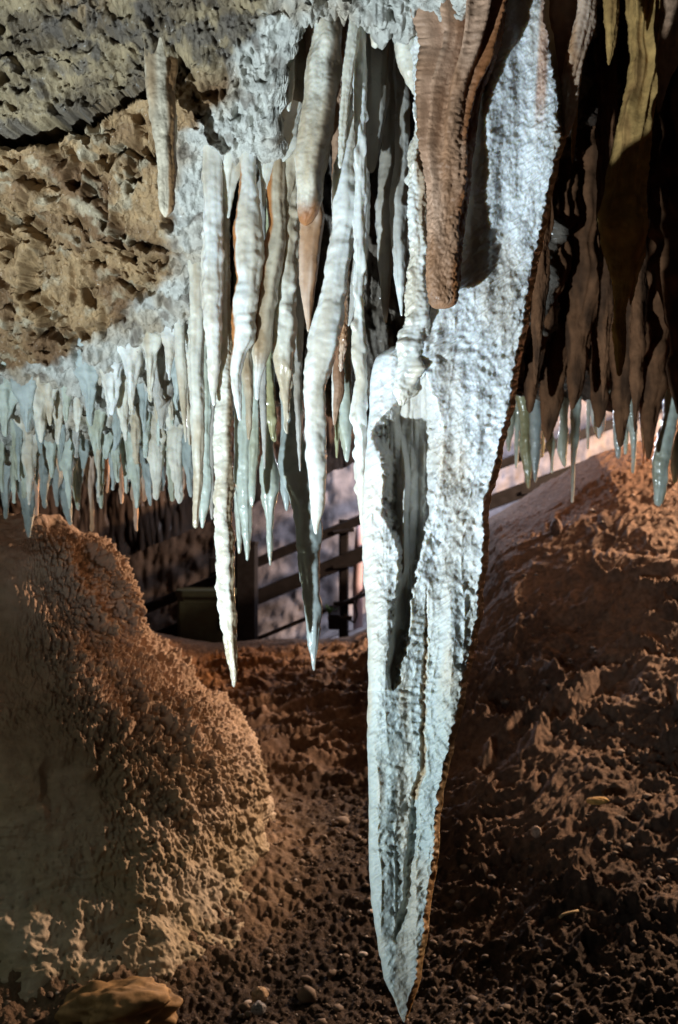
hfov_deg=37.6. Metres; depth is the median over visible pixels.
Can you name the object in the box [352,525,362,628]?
pipe
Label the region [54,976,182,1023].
boulder
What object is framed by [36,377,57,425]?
stalactite
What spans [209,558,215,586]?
slim post
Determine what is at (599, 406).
stalactite
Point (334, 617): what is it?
floodlight
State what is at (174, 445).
stalactite
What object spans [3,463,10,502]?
stalactite
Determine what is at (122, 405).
stalactite
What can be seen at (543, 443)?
stalactite
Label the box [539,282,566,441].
stalactite
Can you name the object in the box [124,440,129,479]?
stalactite
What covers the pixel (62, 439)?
stalactite
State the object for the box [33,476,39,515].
stalactite
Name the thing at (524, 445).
stalactite
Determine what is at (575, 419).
stalactite
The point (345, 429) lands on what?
stalactite
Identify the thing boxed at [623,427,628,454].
stalactite
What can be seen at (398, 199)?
stalactite
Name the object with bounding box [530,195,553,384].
stalactite
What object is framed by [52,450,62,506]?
stalactite
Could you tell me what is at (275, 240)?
stalactite
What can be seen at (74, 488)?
stalactite
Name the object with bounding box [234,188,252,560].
stalactite
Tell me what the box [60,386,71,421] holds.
stalactite
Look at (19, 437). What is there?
stalactite
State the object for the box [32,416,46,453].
stalactite
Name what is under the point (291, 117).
stalactite
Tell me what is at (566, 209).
stalactite
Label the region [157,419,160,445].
stalactite
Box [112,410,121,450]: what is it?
stalactite
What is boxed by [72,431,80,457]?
stalactite
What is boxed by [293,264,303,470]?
stalactite
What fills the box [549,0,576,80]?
stalactite
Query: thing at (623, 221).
stalactite
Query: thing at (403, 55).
stalactite
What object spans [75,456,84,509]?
stalactite
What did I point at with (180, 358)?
stalactite
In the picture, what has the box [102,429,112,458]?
stalactite
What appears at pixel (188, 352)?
stalactite
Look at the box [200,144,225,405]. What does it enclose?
stalactite
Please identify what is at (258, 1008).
stone
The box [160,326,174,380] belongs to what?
stalactite
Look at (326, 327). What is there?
stalactite
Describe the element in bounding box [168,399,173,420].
stalactite
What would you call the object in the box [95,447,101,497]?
stalactite
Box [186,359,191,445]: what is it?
stalactite
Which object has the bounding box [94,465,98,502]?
stalactite
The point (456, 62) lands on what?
stalactite
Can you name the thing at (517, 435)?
stalactite
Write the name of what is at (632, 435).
stalactite
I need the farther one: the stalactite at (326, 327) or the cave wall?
the cave wall
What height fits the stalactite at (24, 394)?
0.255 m
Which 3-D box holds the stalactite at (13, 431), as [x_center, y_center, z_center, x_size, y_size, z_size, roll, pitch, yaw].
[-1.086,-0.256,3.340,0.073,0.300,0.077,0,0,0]
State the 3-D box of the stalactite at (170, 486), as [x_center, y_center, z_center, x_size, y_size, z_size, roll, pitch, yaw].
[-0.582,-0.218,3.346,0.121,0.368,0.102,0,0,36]
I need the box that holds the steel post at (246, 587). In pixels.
[235,541,258,641]
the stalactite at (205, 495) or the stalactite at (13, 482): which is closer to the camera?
the stalactite at (205, 495)
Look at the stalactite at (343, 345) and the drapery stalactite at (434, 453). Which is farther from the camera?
the stalactite at (343, 345)
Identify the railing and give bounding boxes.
[143,409,662,639]
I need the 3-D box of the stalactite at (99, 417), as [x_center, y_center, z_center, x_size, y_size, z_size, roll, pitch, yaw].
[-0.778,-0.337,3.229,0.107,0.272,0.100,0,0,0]
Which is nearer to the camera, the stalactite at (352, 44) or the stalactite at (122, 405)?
the stalactite at (352, 44)
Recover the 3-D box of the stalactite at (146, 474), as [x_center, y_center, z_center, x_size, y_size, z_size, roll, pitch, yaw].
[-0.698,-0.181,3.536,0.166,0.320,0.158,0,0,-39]
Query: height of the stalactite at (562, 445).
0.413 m
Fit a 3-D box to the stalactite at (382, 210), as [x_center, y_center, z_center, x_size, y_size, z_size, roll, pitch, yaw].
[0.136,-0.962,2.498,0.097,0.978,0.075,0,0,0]
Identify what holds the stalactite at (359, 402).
hanging from the ceiling
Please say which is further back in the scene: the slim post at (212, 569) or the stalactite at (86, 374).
the slim post at (212, 569)
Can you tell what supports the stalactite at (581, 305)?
hanging from the ceiling
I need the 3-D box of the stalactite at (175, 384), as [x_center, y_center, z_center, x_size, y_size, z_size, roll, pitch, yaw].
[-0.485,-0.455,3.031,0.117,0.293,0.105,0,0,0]
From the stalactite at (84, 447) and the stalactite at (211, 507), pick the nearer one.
the stalactite at (211, 507)
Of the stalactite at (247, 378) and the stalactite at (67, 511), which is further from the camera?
the stalactite at (67, 511)
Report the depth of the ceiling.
2.52 m
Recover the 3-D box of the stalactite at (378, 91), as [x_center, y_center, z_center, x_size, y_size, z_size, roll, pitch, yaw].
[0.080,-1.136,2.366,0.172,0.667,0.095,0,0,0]
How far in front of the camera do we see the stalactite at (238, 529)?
3.04 m
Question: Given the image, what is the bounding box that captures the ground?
[0,437,677,1023]
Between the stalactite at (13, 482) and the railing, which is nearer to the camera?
the stalactite at (13, 482)
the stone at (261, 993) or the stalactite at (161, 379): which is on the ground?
the stone at (261, 993)
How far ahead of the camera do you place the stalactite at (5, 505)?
3.65 m
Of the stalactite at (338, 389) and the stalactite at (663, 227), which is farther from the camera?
the stalactite at (663, 227)
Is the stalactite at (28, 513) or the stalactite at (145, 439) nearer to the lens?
the stalactite at (145, 439)
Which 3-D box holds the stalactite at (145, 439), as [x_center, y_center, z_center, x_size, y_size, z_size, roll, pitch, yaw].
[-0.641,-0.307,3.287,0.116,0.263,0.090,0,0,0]
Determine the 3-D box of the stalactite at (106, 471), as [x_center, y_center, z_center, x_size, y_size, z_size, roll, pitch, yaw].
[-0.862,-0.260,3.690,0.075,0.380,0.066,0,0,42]
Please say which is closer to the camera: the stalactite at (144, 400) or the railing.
the stalactite at (144, 400)
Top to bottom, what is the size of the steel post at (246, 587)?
1.001 m
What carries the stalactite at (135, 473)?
hanging from the ceiling
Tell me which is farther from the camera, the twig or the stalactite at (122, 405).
the twig
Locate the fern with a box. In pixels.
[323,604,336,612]
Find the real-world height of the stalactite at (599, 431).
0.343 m
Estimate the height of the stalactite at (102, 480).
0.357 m
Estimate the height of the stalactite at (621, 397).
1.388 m
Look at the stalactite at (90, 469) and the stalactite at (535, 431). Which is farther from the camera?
the stalactite at (535, 431)
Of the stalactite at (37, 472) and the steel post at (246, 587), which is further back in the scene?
the steel post at (246, 587)
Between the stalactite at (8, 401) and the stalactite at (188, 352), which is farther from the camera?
the stalactite at (8, 401)
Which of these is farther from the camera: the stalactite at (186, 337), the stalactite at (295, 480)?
the stalactite at (186, 337)
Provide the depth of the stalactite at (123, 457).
3.43 m
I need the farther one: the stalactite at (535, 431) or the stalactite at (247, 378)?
the stalactite at (535, 431)
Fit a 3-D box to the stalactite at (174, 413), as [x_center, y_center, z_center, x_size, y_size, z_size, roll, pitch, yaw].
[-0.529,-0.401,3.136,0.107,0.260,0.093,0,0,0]
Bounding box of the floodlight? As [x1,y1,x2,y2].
[328,605,351,629]
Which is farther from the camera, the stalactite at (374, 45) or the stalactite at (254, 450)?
the stalactite at (254, 450)
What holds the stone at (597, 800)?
on the ground
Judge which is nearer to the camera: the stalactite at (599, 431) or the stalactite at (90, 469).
the stalactite at (90, 469)
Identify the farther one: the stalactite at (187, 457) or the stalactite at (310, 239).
the stalactite at (187, 457)
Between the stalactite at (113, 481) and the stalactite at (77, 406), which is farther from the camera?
the stalactite at (113, 481)
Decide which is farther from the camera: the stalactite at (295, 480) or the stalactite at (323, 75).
the stalactite at (295, 480)
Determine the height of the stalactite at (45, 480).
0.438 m
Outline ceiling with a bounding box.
[0,0,662,556]
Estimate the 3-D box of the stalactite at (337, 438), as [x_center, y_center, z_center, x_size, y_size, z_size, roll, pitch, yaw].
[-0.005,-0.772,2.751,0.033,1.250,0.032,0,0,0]
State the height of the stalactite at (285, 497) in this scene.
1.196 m
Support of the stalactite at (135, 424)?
hanging from the ceiling
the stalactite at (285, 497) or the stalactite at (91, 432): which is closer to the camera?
the stalactite at (285, 497)
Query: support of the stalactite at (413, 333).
hanging from the ceiling
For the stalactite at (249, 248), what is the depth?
2.39 m
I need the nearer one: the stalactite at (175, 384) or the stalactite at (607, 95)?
the stalactite at (175, 384)
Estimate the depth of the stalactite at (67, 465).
3.42 m
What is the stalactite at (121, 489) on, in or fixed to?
hanging from the ceiling
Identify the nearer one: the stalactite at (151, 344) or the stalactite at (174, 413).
the stalactite at (151, 344)
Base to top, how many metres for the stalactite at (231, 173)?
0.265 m
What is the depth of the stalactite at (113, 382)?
3.06 m
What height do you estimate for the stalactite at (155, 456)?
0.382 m
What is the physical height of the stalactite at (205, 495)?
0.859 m
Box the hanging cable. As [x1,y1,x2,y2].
[344,588,364,623]
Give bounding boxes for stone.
[251,986,268,1001]
[251,1000,265,1015]
[531,826,541,837]
[550,518,562,534]
[586,796,608,804]
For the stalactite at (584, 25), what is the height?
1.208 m
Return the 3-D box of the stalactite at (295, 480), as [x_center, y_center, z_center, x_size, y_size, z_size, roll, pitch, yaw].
[-0.109,-0.459,2.749,0.130,1.796,0.084,0,0,0]
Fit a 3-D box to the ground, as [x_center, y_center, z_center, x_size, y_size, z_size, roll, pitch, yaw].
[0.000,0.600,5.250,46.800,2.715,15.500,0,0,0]
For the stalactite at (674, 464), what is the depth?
4.08 m
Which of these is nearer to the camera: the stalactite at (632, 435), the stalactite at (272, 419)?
the stalactite at (272, 419)
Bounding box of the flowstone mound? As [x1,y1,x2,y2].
[0,513,275,1001]
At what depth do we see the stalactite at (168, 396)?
3.11 m
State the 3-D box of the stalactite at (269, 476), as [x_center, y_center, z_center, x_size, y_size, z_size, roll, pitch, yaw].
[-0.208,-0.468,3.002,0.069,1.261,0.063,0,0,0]
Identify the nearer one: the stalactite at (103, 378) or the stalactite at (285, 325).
the stalactite at (285, 325)
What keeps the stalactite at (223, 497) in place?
hanging from the ceiling
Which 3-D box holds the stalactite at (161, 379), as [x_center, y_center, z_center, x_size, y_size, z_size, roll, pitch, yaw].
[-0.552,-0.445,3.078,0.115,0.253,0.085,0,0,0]
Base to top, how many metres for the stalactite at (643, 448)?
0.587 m
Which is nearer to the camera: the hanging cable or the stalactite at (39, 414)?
the stalactite at (39, 414)
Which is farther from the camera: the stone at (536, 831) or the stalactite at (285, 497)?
the stone at (536, 831)
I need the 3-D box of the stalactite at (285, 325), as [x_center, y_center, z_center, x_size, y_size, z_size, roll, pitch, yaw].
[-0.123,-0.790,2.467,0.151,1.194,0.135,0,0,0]
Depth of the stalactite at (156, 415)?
3.14 m
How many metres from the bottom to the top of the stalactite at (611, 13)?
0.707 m
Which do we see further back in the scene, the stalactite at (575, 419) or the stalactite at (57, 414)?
the stalactite at (575, 419)
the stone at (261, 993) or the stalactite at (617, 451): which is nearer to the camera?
the stone at (261, 993)
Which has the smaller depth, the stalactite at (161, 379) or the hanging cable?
the stalactite at (161, 379)
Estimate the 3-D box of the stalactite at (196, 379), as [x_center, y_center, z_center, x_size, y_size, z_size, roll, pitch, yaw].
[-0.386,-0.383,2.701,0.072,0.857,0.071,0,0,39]
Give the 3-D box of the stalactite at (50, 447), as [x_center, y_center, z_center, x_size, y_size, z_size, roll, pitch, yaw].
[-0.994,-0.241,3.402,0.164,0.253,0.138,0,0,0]
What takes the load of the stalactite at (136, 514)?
hanging from the ceiling
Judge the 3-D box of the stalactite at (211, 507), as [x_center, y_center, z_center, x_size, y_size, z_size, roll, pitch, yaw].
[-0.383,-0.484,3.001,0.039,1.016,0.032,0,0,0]
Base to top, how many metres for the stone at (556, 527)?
0.141 m
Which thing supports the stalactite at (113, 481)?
hanging from the ceiling
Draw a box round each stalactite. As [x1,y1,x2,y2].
[0,361,17,436]
[0,442,5,492]
[1,481,11,518]
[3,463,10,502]
[10,377,36,432]
[10,420,17,479]
[10,446,15,503]
[13,417,37,504]
[13,420,22,481]
[16,480,34,537]
[20,438,26,498]
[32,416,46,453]
[33,387,47,442]
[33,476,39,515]
[35,455,38,484]
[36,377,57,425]
[39,448,51,507]
[44,440,56,477]
[52,392,63,444]
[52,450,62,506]
[57,438,75,508]
[59,424,65,461]
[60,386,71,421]
[60,477,71,525]
[71,397,83,431]
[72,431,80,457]
[72,452,79,509]
[73,338,98,425]
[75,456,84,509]
[78,430,90,469]
[85,456,95,531]
[86,418,96,451]
[94,409,105,449]
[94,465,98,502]
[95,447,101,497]
[98,439,104,508]
[99,369,110,416]
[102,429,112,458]
[104,459,109,492]
[106,362,122,414]
[108,452,115,489]
[110,438,121,482]
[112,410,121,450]
[116,375,128,440]
[117,343,143,414]
[118,452,123,503]
[120,437,128,493]
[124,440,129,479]
[126,432,141,508]
[130,403,141,464]
[130,484,138,531]
[137,383,148,432]
[139,448,152,505]
[140,463,146,501]
[141,331,161,401]
[141,411,151,457]
[144,36,177,216]
[146,408,165,500]
[152,380,173,428]
[153,397,161,437]
[154,356,167,408]
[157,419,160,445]
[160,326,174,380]
[160,466,165,490]
[164,430,174,501]
[165,416,183,503]
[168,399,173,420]
[170,377,175,425]
[171,357,178,409]
[174,320,187,442]
[182,433,192,496]
[183,467,185,491]
[185,325,187,347]
[186,316,189,389]
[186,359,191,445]
[187,260,204,528]
[199,342,211,527]
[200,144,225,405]
[209,404,214,518]
[212,192,237,686]
[222,149,239,217]
[230,151,264,420]
[233,195,241,553]
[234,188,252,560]
[238,179,253,439]
[248,178,259,506]
[251,158,286,399]
[256,100,301,206]
[257,168,266,468]
[259,348,279,564]
[266,197,277,441]
[272,181,299,433]
[278,367,322,669]
[280,400,289,510]
[285,33,305,209]
[286,56,295,111]
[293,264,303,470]
[294,16,342,225]
[298,24,324,331]
[303,91,354,533]
[331,82,344,424]
[334,412,339,457]
[338,18,349,371]
[338,19,359,168]
[339,95,352,461]
[348,169,370,326]
[349,26,368,526]
[362,0,565,1021]
[366,33,389,172]
[369,34,377,48]
[374,39,394,322]
[389,50,410,315]
[392,35,430,405]
[394,37,413,94]
[410,0,507,308]
[506,400,515,451]
[514,402,519,468]
[515,395,531,488]
[524,127,587,412]
[529,399,541,482]
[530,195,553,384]
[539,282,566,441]
[541,432,544,456]
[546,433,554,472]
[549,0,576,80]
[557,397,569,466]
[561,0,596,137]
[565,106,620,409]
[570,396,582,502]
[586,399,590,449]
[589,317,610,427]
[590,390,610,438]
[593,11,619,401]
[597,0,662,375]
[603,0,619,64]
[609,237,655,446]
[613,412,621,458]
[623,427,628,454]
[624,24,650,431]
[627,399,637,472]
[629,177,647,304]
[639,281,669,458]
[639,409,645,463]
[648,66,677,413]
[652,350,677,506]
[655,0,677,112]
[670,425,677,483]
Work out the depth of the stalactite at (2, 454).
3.40 m
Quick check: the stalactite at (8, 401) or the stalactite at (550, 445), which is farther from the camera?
the stalactite at (550, 445)
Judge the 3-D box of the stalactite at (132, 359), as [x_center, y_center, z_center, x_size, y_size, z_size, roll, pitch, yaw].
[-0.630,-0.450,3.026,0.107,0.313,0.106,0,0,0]
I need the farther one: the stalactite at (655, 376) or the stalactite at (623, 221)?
the stalactite at (655, 376)
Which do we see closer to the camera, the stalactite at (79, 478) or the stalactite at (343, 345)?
the stalactite at (343, 345)
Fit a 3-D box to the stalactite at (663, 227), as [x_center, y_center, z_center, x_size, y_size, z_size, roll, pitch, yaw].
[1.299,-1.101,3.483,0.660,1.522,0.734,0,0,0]
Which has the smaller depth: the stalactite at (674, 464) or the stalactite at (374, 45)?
the stalactite at (374, 45)
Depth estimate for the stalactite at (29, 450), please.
3.33 m
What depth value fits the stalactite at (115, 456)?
3.37 m
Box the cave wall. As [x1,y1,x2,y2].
[125,400,662,638]
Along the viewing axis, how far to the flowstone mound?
3.86 m
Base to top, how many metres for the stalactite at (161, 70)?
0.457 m
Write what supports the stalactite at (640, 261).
hanging from the ceiling
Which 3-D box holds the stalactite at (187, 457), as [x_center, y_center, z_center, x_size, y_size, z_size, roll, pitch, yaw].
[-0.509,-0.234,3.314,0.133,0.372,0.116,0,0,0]
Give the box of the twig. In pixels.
[559,909,578,918]
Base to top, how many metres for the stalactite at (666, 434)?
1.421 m
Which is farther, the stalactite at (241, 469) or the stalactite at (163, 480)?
the stalactite at (163, 480)
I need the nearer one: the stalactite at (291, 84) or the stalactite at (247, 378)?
the stalactite at (291, 84)
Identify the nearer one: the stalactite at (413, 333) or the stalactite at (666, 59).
the stalactite at (413, 333)
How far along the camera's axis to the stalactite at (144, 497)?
3.68 m
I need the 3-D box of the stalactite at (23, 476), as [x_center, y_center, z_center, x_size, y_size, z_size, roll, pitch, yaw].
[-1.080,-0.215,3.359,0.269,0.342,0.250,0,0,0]
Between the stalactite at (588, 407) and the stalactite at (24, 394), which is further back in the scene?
the stalactite at (588, 407)
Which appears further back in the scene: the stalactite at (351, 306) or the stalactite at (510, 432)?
the stalactite at (510, 432)
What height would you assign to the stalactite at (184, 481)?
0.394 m
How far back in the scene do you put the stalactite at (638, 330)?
3.38 m
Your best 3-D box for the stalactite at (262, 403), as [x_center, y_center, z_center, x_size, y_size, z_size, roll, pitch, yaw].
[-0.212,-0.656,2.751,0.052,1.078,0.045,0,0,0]
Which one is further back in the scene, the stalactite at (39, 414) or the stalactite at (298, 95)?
the stalactite at (39, 414)
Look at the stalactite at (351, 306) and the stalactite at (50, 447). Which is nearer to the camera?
the stalactite at (351, 306)

